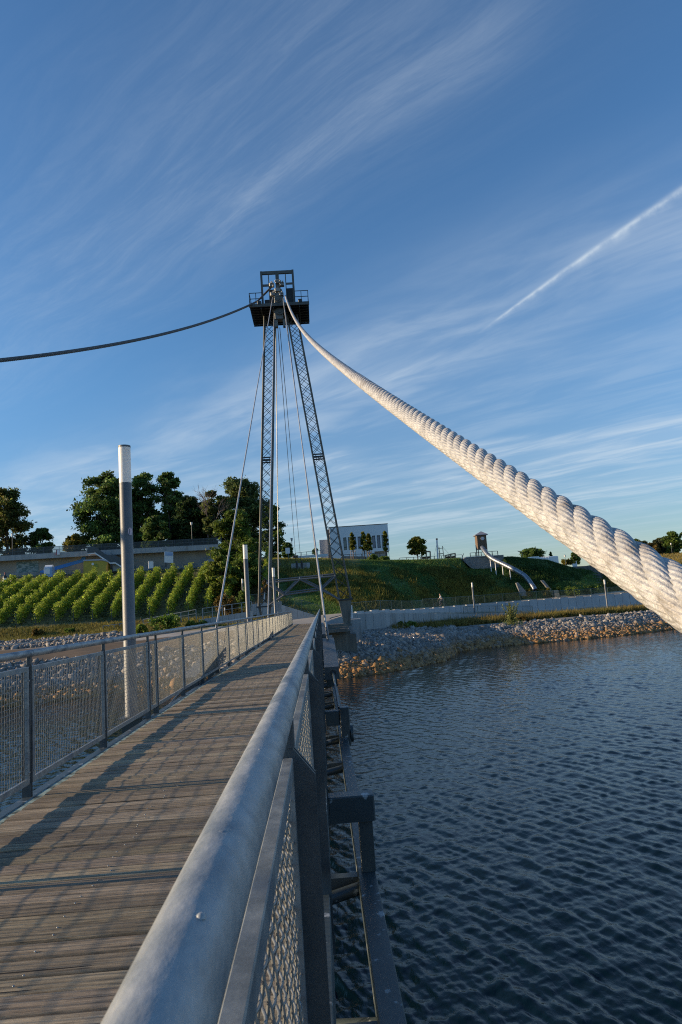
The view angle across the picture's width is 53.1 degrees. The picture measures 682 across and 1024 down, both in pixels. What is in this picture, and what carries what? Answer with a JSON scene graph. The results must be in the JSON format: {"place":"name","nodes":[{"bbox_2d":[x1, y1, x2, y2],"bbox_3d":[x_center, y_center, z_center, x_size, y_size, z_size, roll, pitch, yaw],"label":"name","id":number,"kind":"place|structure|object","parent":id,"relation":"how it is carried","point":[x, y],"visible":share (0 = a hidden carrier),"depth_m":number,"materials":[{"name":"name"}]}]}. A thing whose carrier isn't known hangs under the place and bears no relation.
{"place":"outdoors","nodes":[
{"label":"outdoors","id":0,"kind":"place"},
{"bbox_2d":[293,614,341,624],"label":"landing path","id":1,"kind":"structure","parent":0,"point":[304,620],"depth_m":69.13,"materials":[{"name":"concrete"}]},
{"bbox_2d":[327,623,351,634],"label":"foundation slab","id":2,"kind":"structure","parent":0,"point":[337,628],"depth_m":53.87,"materials":[{"name":"concrete"}]},
{"bbox_2d":[0,629,681,1023],"bbox_3d":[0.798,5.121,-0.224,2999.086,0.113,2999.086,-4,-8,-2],"label":"water","id":3,"kind":"structure","parent":0,"point":[528,833],"depth_m":15.24,"materials":[{"name":"blue liquid"}]},
{"bbox_2d":[0,554,681,694],"bbox_3d":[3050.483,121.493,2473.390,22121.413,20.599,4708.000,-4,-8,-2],"label":"ground","id":4,"kind":"structure","parent":0,"point":[98,648],"depth_m":91.14,"materials":[{"name":"green plant"}]},
{"bbox_2d":[0,574,17,594],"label":"vine row","id":5,"kind":"object","parent":4,"relation":"on","point":[13,578],"visible":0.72,"depth_m":102.09,"materials":[{"name":"green plant"}]},
{"bbox_2d":[0,574,32,609],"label":"vine row","id":6,"kind":"object","parent":4,"relation":"on","point":[15,588],"visible":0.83,"depth_m":98.52,"materials":[{"name":"green plant"}]},
{"bbox_2d":[0,487,36,555],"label":"tree","id":7,"kind":"object","parent":4,"relation":"on","point":[12,511],"visible":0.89,"depth_m":125.37,"materials":[{"name":"green plant"}]},
{"bbox_2d":[0,574,49,623],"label":"vine row","id":8,"kind":"object","parent":4,"relation":"on","point":[16,599],"visible":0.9,"depth_m":95.21,"materials":[{"name":"green plant"}]},
{"bbox_2d":[31,627,45,635],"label":"shrub","id":9,"kind":"object","parent":4,"relation":"on","point":[36,631],"visible":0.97,"depth_m":83.23,"materials":[{"name":"green plant"}]},
{"bbox_2d":[14,570,65,627],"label":"vine row","id":10,"kind":"object","parent":4,"relation":"on","point":[43,590],"visible":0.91,"depth_m":94.62,"materials":[{"name":"green plant"}]},
{"bbox_2d":[28,527,55,553],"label":"tree","id":11,"kind":"object","parent":4,"relation":"on","point":[41,534],"visible":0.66,"depth_m":125.80,"materials":[{"name":"green plant"}]},
{"bbox_2d":[44,565,54,576],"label":"portable toilet","id":12,"kind":"object","parent":4,"relation":"on","point":[49,570],"visible":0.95,"depth_m":111.01,"materials":[{"name":"blue"}]},
{"bbox_2d":[31,569,81,624],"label":"vine row","id":13,"kind":"object","parent":4,"relation":"on","point":[60,589],"visible":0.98,"depth_m":94.88,"materials":[{"name":"green plant"}]},
{"bbox_2d":[0,631,115,645],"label":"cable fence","id":14,"kind":"object","parent":4,"relation":"on","point":[58,638],"visible":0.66,"depth_m":77.59,"materials":[{"name":"metal"}]},
{"bbox_2d":[51,567,97,624],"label":"vine row","id":15,"kind":"object","parent":4,"relation":"on","point":[73,594],"visible":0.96,"depth_m":95.24,"materials":[{"name":"green plant"}]},
{"bbox_2d":[62,533,86,551],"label":"tree","id":16,"kind":"object","parent":4,"relation":"on","point":[76,539],"visible":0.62,"depth_m":122.39,"materials":[{"name":"green plant"}]},
{"bbox_2d":[71,570,113,622],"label":"vine row","id":17,"kind":"object","parent":4,"relation":"on","point":[96,587],"visible":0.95,"depth_m":95.05,"materials":[{"name":"green plant"}]},
{"bbox_2d":[83,559,109,575],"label":"yellow container","id":18,"kind":"object","parent":4,"relation":"on","point":[102,565],"visible":0.85,"depth_m":112.10,"materials":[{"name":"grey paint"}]},
{"bbox_2d":[66,470,135,549],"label":"tree","id":19,"kind":"object","parent":4,"relation":"on","point":[99,529],"visible":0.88,"depth_m":124.09,"materials":[{"name":"green plant"}]},
{"bbox_2d":[90,568,121,620],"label":"vine row","id":20,"kind":"object","parent":4,"relation":"on","point":[102,599],"visible":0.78,"depth_m":94.36,"materials":[{"name":"green plant"}]},
{"bbox_2d":[0,538,221,572],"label":"terrace wall","id":21,"kind":"structure","parent":4,"relation":"on","point":[74,559],"depth_m":114.76,"materials":[{"name":"concrete"}]},
{"bbox_2d":[87,546,120,570],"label":"concrete stair","id":22,"kind":"object","parent":21,"relation":"attached to","point":[115,560],"visible":0.78,"depth_m":112.59,"materials":[{"name":"concrete"}]},
{"bbox_2d":[0,566,221,629],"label":"grass","id":23,"kind":"structure","parent":4,"relation":"on","point":[145,614],"depth_m":92.42,"materials":[{"name":"green plant"}]},
{"bbox_2d":[107,566,146,618],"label":"vine row","id":24,"kind":"object","parent":4,"relation":"on","point":[116,604],"visible":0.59,"depth_m":92.59,"materials":[{"name":"green plant"}]},
{"bbox_2d":[0,615,271,640],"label":"grass","id":25,"kind":"structure","parent":4,"relation":"on","point":[92,628],"depth_m":84.65,"materials":[{"name":"green plant"}]},
{"bbox_2d":[136,624,148,633],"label":"shrub","id":26,"kind":"object","parent":4,"relation":"on","point":[141,628],"visible":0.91,"depth_m":74.96,"materials":[{"name":"green plant"}]},
{"bbox_2d":[135,566,161,613],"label":"vine row","id":27,"kind":"object","parent":4,"relation":"on","point":[151,579],"visible":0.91,"depth_m":97.29,"materials":[{"name":"green plant"}]},
{"bbox_2d":[131,472,166,547],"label":"tree","id":28,"kind":"object","parent":4,"relation":"on","point":[142,505],"visible":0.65,"depth_m":127.42,"materials":[{"name":"green plant"}]},
{"bbox_2d":[140,515,173,547],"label":"tree","id":29,"kind":"object","parent":4,"relation":"on","point":[154,529],"visible":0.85,"depth_m":120.57,"materials":[{"name":"green plant"}]},
{"bbox_2d":[146,563,178,616],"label":"vine row","id":30,"kind":"object","parent":4,"relation":"on","point":[167,580],"visible":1,"depth_m":95.61,"materials":[{"name":"green plant"}]},
{"bbox_2d":[147,613,181,630],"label":"shrub","id":31,"kind":"object","parent":4,"relation":"on","point":[169,621],"visible":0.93,"depth_m":75.96,"materials":[{"name":"green plant"}]},
{"bbox_2d":[153,471,180,540],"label":"tree","id":32,"kind":"object","parent":4,"relation":"on","point":[167,481],"visible":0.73,"depth_m":126.90,"materials":[{"name":"green plant"}]},
{"bbox_2d":[164,551,172,566],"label":"sign board","id":33,"kind":"object","parent":4,"relation":"on","point":[168,557],"visible":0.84,"depth_m":112.24,"materials":[{"name":"white paint"}]},
{"bbox_2d":[162,490,189,546],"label":"tree","id":34,"kind":"object","parent":4,"relation":"on","point":[177,493],"visible":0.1,"depth_m":130.23,"materials":[{"name":"green plant"}]},
{"bbox_2d":[165,562,194,615],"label":"vine row","id":35,"kind":"object","parent":4,"relation":"on","point":[187,574],"visible":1,"depth_m":95.71,"materials":[{"name":"green plant"}]},
{"bbox_2d":[170,495,207,545],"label":"tree","id":36,"kind":"object","parent":4,"relation":"on","point":[184,515],"visible":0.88,"depth_m":122.69,"materials":[{"name":"green plant"}]},
{"bbox_2d":[184,561,208,612],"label":"vine row","id":37,"kind":"object","parent":4,"relation":"on","point":[192,596],"visible":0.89,"depth_m":95.48,"materials":[{"name":"green plant"}]},
{"bbox_2d":[185,619,207,626],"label":"shrub","id":38,"kind":"object","parent":4,"relation":"on","point":[192,622],"visible":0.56,"depth_m":77.06,"materials":[{"name":"green plant"}]},
{"bbox_2d":[0,623,406,1023],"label":"footbridge","id":39,"kind":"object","parent":4,"relation":"on","point":[97,846],"visible":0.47,"depth_m":4.75,"materials":[{"name":"metal"}]},
{"bbox_2d":[118,444,144,718],"bbox_3d":[-3.278,1.017,10.488,0.320,4.170,0.320,-4,-8,-2],"label":"lamp post","id":40,"kind":"object","parent":39,"relation":"on","point":[127,554],"visible":0.75,"depth_m":10.45,"materials":[{"name":"metal"}]},
{"bbox_2d":[0,611,292,801],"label":"railing","id":41,"kind":"object","parent":39,"relation":"attached to","point":[274,624],"visible":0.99,"depth_m":8.10,"materials":[{"name":"metal"}]},
{"bbox_2d":[101,609,335,1023],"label":"railing","id":42,"kind":"object","parent":39,"relation":"attached to","point":[179,972],"visible":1,"depth_m":0.84,"materials":[{"name":"metal"}]},
{"bbox_2d":[243,544,251,647],"bbox_3d":[-3.785,3.386,27.597,0.320,4.170,0.320,-4,-8,-2],"label":"lamp post","id":43,"kind":"object","parent":39,"relation":"on","point":[246,582],"visible":0.7,"depth_m":27.58,"materials":[{"name":"metal"}]},
{"bbox_2d":[272,567,276,615],"bbox_3d":[-4.276,5.676,44.132,0.320,4.170,0.320,-4,-8,-2],"label":"lamp post","id":44,"kind":"object","parent":39,"relation":"on","point":[274,589],"visible":0.66,"depth_m":44.13,"materials":[{"name":"metal"}]},
{"bbox_2d":[203,575,219,606],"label":"vine row","id":45,"kind":"object","parent":4,"relation":"on","point":[208,599],"visible":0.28,"depth_m":91.63,"materials":[{"name":"green plant"}]},
{"bbox_2d":[200,490,227,543],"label":"tree","id":46,"kind":"object","parent":4,"relation":"on","point":[210,519],"visible":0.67,"depth_m":120.98,"materials":[{"name":"green plant"}]},
{"bbox_2d":[194,485,235,536],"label":"tree","id":47,"kind":"object","parent":4,"relation":"on","point":[204,500],"visible":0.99,"depth_m":119.86,"materials":[{"name":"green plant"}]},
{"bbox_2d":[203,554,237,601],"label":"tree","id":48,"kind":"object","parent":4,"relation":"on","point":[215,568],"visible":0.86,"depth_m":93.70,"materials":[{"name":"green plant"}]},
{"bbox_2d":[199,611,252,625],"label":"ramp wall","id":49,"kind":"structure","parent":4,"relation":"on","point":[228,617],"depth_m":78.72,"materials":[{"name":"concrete"}]},
{"bbox_2d":[202,601,251,618],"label":"ramp railing","id":50,"kind":"object","parent":49,"relation":"on","point":[225,609],"visible":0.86,"depth_m":79.90,"materials":[{"name":"metal"}]},
{"bbox_2d":[214,592,238,614],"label":"shrub","id":51,"kind":"object","parent":4,"relation":"on","point":[226,601],"visible":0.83,"depth_m":86.44,"materials":[{"name":"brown plant"}]},
{"bbox_2d":[223,554,237,598],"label":"vine row","id":52,"kind":"object","parent":4,"relation":"on","point":[228,590],"visible":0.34,"depth_m":93.00,"materials":[{"name":"green plant"}]},
{"bbox_2d":[205,509,261,576],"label":"tree","id":53,"kind":"object","parent":4,"relation":"on","point":[241,532],"visible":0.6,"depth_m":103.09,"materials":[{"name":"green plant"}]},
{"bbox_2d":[235,590,253,611],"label":"shrub","id":54,"kind":"object","parent":4,"relation":"on","point":[241,598],"visible":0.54,"depth_m":88.75,"materials":[{"name":"green plant"}]},
{"bbox_2d":[214,475,275,551],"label":"tree","id":55,"kind":"object","parent":4,"relation":"on","point":[249,501],"visible":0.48,"depth_m":122.89,"materials":[{"name":"green plant"}]},
{"bbox_2d":[227,553,265,588],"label":"tree","id":56,"kind":"object","parent":4,"relation":"on","point":[253,565],"visible":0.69,"depth_m":96.38,"materials":[{"name":"green plant"}]},
{"bbox_2d":[220,561,272,616],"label":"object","id":57,"kind":"structure","parent":4,"relation":"on","point":[254,592],"depth_m":93.86,"materials":[{"name":"green plant"}]},
{"bbox_2d":[252,602,277,615],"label":"landing wall","id":58,"kind":"structure","parent":4,"relation":"on","point":[255,610],"depth_m":81.43,"materials":[{"name":"concrete"}]},
{"bbox_2d":[261,546,272,586],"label":"vine row","id":59,"kind":"object","parent":4,"relation":"on","point":[266,564],"visible":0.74,"depth_m":99.96,"materials":[{"name":"green plant"}]},
{"bbox_2d":[256,504,287,557],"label":"tree","id":60,"kind":"object","parent":4,"relation":"on","point":[275,537],"visible":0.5,"depth_m":119.41,"materials":[{"name":"green plant"}]},
{"bbox_2d":[280,542,294,557],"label":"tree","id":61,"kind":"object","parent":4,"relation":"on","point":[284,546],"visible":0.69,"depth_m":117.78,"materials":[{"name":"green plant"}]},
{"bbox_2d":[282,605,315,619],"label":"sloping wall","id":62,"kind":"structure","parent":4,"relation":"on","point":[297,614],"depth_m":77.05,"materials":[{"name":"concrete"}]},
{"bbox_2d":[279,593,321,614],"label":"barred railing","id":63,"kind":"object","parent":62,"relation":"on","point":[298,603],"visible":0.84,"depth_m":77.30,"materials":[{"name":"grey metal"}]},
{"bbox_2d":[291,561,309,568],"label":"anchor block","id":64,"kind":"structure","parent":4,"relation":"on","point":[300,565],"depth_m":102.81,"materials":[{"name":"concrete"}]},
{"bbox_2d":[278,333,295,557],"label":"stay cable","id":65,"kind":"object","parent":64,"relation":"attached to","point":[286,437],"visible":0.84,"depth_m":71.70,"materials":[{"name":"metal"}]},
{"bbox_2d":[280,332,300,558],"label":"stay cable","id":66,"kind":"object","parent":64,"relation":"attached to","point":[289,433],"visible":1,"depth_m":71.33,"materials":[{"name":"metal"}]},
{"bbox_2d":[0,610,674,707],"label":"riprap stones","id":67,"kind":"object","parent":4,"relation":"on","point":[449,641],"visible":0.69,"depth_m":63.77,"materials":[{"name":"grey stone"}]},
{"bbox_2d":[298,523,389,558],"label":"white building","id":68,"kind":"structure","parent":4,"relation":"on","point":[375,531],"depth_m":140.86,"materials":[{"name":"paint"}]},
{"bbox_2d":[332,632,356,652],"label":"pier","id":69,"kind":"structure","parent":4,"relation":"on","point":[345,642],"depth_m":53.93,"materials":[{"name":"concrete"}]},
{"bbox_2d":[349,532,355,558],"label":"tree","id":70,"kind":"object","parent":4,"relation":"on","point":[352,541],"visible":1,"depth_m":111.79,"materials":[{"name":"green plant"}]},
{"bbox_2d":[348,605,362,641],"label":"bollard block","id":71,"kind":"structure","parent":4,"relation":"on","point":[356,627],"depth_m":57.47,"materials":[{"name":"concrete"}]},
{"bbox_2d":[359,531,368,559],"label":"tree","id":72,"kind":"object","parent":4,"relation":"on","point":[363,543],"visible":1,"depth_m":111.81,"materials":[{"name":"green plant"}]},
{"bbox_2d":[365,533,372,556],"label":"tree","id":73,"kind":"object","parent":4,"relation":"on","point":[369,539],"visible":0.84,"depth_m":112.84,"materials":[{"name":"green plant"}]},
{"bbox_2d":[382,531,389,557],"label":"tree","id":74,"kind":"object","parent":4,"relation":"on","point":[385,539],"visible":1,"depth_m":111.99,"materials":[{"name":"green plant"}]},
{"bbox_2d":[407,536,426,559],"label":"tree","id":75,"kind":"object","parent":4,"relation":"on","point":[416,546],"visible":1,"depth_m":113.07,"materials":[{"name":"green plant"}]},
{"bbox_2d":[351,613,527,628],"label":"quay wall","id":76,"kind":"structure","parent":4,"relation":"on","point":[375,620],"depth_m":72.33,"materials":[{"name":"concrete"}]},
{"bbox_2d":[272,556,608,614],"bbox_3d":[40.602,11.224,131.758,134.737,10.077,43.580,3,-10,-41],"label":"grass","id":77,"kind":"structure","parent":4,"relation":"on","point":[578,579],"depth_m":104.57,"materials":[{"name":"green plant"}]},
{"bbox_2d":[461,555,503,568],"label":"stone platform","id":78,"kind":"structure","parent":4,"relation":"on","point":[477,562],"depth_m":110.84,"materials":[{"name":"concrete"}]},
{"bbox_2d":[353,593,640,613],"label":"ramp wall","id":79,"kind":"structure","parent":4,"relation":"on","point":[586,602],"depth_m":93.33,"materials":[{"name":"concrete"}]},
{"bbox_2d":[351,600,422,611],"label":"barred railing","id":80,"kind":"object","parent":79,"relation":"on","point":[420,601],"visible":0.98,"depth_m":75.34,"materials":[{"name":"grey metal"}]},
{"bbox_2d":[422,590,553,608],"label":"barred railing","id":81,"kind":"object","parent":79,"relation":"on","point":[433,604],"visible":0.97,"depth_m":91.06,"materials":[{"name":"grey metal"}]},
{"bbox_2d":[557,586,627,597],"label":"barred railing","id":82,"kind":"object","parent":79,"relation":"on","point":[588,593],"visible":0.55,"depth_m":95.48,"materials":[{"name":"grey metal"}]},
{"bbox_2d":[463,606,532,613],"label":"barred railing","id":83,"kind":"object","parent":4,"relation":"on","point":[485,609],"visible":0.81,"depth_m":87.14,"materials":[{"name":"grey metal"}]},
{"bbox_2d":[480,546,536,590],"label":"tube slide","id":84,"kind":"object","parent":4,"relation":"on","point":[527,578],"visible":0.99,"depth_m":106.23,"materials":[{"name":"silver metal"}]},
{"bbox_2d":[501,603,522,625],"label":"willow shrub","id":85,"kind":"object","parent":4,"relation":"on","point":[511,615],"visible":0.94,"depth_m":77.09,"materials":[{"name":"green plant"}]},
{"bbox_2d":[519,547,545,557],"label":"tree","id":86,"kind":"object","parent":4,"relation":"on","point":[531,552],"visible":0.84,"depth_m":190.04,"materials":[{"name":"green plant"}]},
{"bbox_2d":[528,556,558,562],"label":"ribbed pavilion","id":87,"kind":"structure","parent":4,"relation":"on","point":[554,558],"depth_m":151.79,"materials":[{"name":"white paint"}]},
{"bbox_2d":[564,585,582,595],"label":"shrub","id":88,"kind":"object","parent":4,"relation":"on","point":[569,588],"visible":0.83,"depth_m":100.39,"materials":[{"name":"green plant"}]},
{"bbox_2d":[574,566,601,582],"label":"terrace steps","id":89,"kind":"structure","parent":4,"relation":"on","point":[593,569],"depth_m":120.70,"materials":[{"name":"concrete"}]},
{"bbox_2d":[582,584,601,593],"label":"shrub","id":90,"kind":"object","parent":4,"relation":"on","point":[589,586],"visible":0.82,"depth_m":101.67,"materials":[{"name":"green plant"}]},
{"bbox_2d":[599,561,681,591],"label":"undergrowth","id":91,"kind":"object","parent":4,"relation":"on","point":[610,584],"visible":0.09,"depth_m":105.70,"materials":[{"name":"green plant"}]},
{"bbox_2d":[652,538,666,553],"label":"tree","id":92,"kind":"object","parent":4,"relation":"on","point":[659,542],"visible":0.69,"depth_m":216.76,"materials":[{"name":"green plant"}]},
{"bbox_2d":[660,531,681,553],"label":"tree","id":93,"kind":"object","parent":4,"relation":"on","point":[674,539],"visible":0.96,"depth_m":206.93,"materials":[{"name":"green plant"}]},
{"bbox_2d":[660,552,681,562],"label":"grass","id":94,"kind":"structure","parent":4,"relation":"on","point":[677,556],"depth_m":175.24,"materials":[{"name":"plant"}]},
{"bbox_2d":[0,0,681,566],"label":"sky","id":95,"kind":"structure","parent":0,"point":[476,205],"materials":[{"name":"blue"}]},
{"bbox_2d":[473,531,487,555],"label":"slide tower","id":96,"kind":"structure","parent":0,"point":[480,538],"depth_m":112.74,"materials":[{"name":"wood"}]},
{"bbox_2d":[389,602,649,629],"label":"dry grass","id":97,"kind":"structure","parent":0,"point":[456,622],"depth_m":83.31,"materials":[{"name":"green plant"}]},
{"bbox_3d":[-5.880,10.106,54.278,2.950,1.570,3.400,-4,-8,-2],"label":"foundation slab","id":98,"kind":"object","parent":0,"visible":0},
{"bbox_2d":[249,269,352,628],"bbox_3d":[-3.778,-5.589,56.241,7.667,29.709,3.960,-4,-8,-2],"label":"pylon","id":99,"kind":"object","parent":98,"relation":"on","point":[260,312],"visible":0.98,"depth_m":56.03,"materials":[{"name":"metal"}]},
{"bbox_2d":[0,288,270,361],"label":"suspension cable","id":100,"kind":"object","parent":99,"relation":"hanging from","point":[16,358],"visible":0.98,"depth_m":33.65,"materials":[{"name":"black metal"}]},
{"bbox_2d":[211,297,272,649],"bbox_3d":[-4.526,-7.200,37.373,0.072,26.802,35.738,-4,-8,-1],"label":"stay cable","id":101,"kind":"object","parent":99,"relation":"attached to","point":[217,620],"visible":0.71,"depth_m":24.76,"materials":[{"name":"metal"}]},
{"bbox_2d":[267,328,273,626],"bbox_3d":[-4.739,-5.490,46.675,0.072,26.225,17.259,-4,-8,0],"label":"stay cable","id":102,"kind":"object","parent":99,"relation":"attached to","point":[270,478],"visible":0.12,"depth_m":43.38,"materials":[{"name":"metal"}]},
{"bbox_2d":[276,350,278,600],"bbox_3d":[-5.295,-4.255,56.587,1.148,23.140,0.108,-4,-8,-2],"label":"stay cable","id":103,"kind":"object","parent":99,"relation":"attached to","point":[277,470],"visible":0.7,"depth_m":56.43,"materials":[{"name":"metal"}]},
{"bbox_2d":[283,298,324,625],"bbox_3d":[-2.826,-5.898,46.788,0.077,26.798,17.322,-3,-8,-7],"label":"stay cable","id":104,"kind":"object","parent":99,"relation":"attached to","point":[308,498],"visible":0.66,"depth_m":41.19,"materials":[{"name":"metal"}]},
{"bbox_2d":[283,300,328,639],"bbox_3d":[-2.605,-7.248,37.588,0.069,26.646,35.470,-3,-8,-5],"label":"stay cable","id":105,"kind":"object","parent":99,"relation":"attached to","point":[326,631],"visible":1,"depth_m":24.36,"materials":[{"name":"metal"}]},
{"bbox_2d":[285,295,681,632],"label":"suspension cable","id":106,"kind":"object","parent":99,"relation":"hanging from","point":[647,576],"visible":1,"depth_m":2.37,"materials":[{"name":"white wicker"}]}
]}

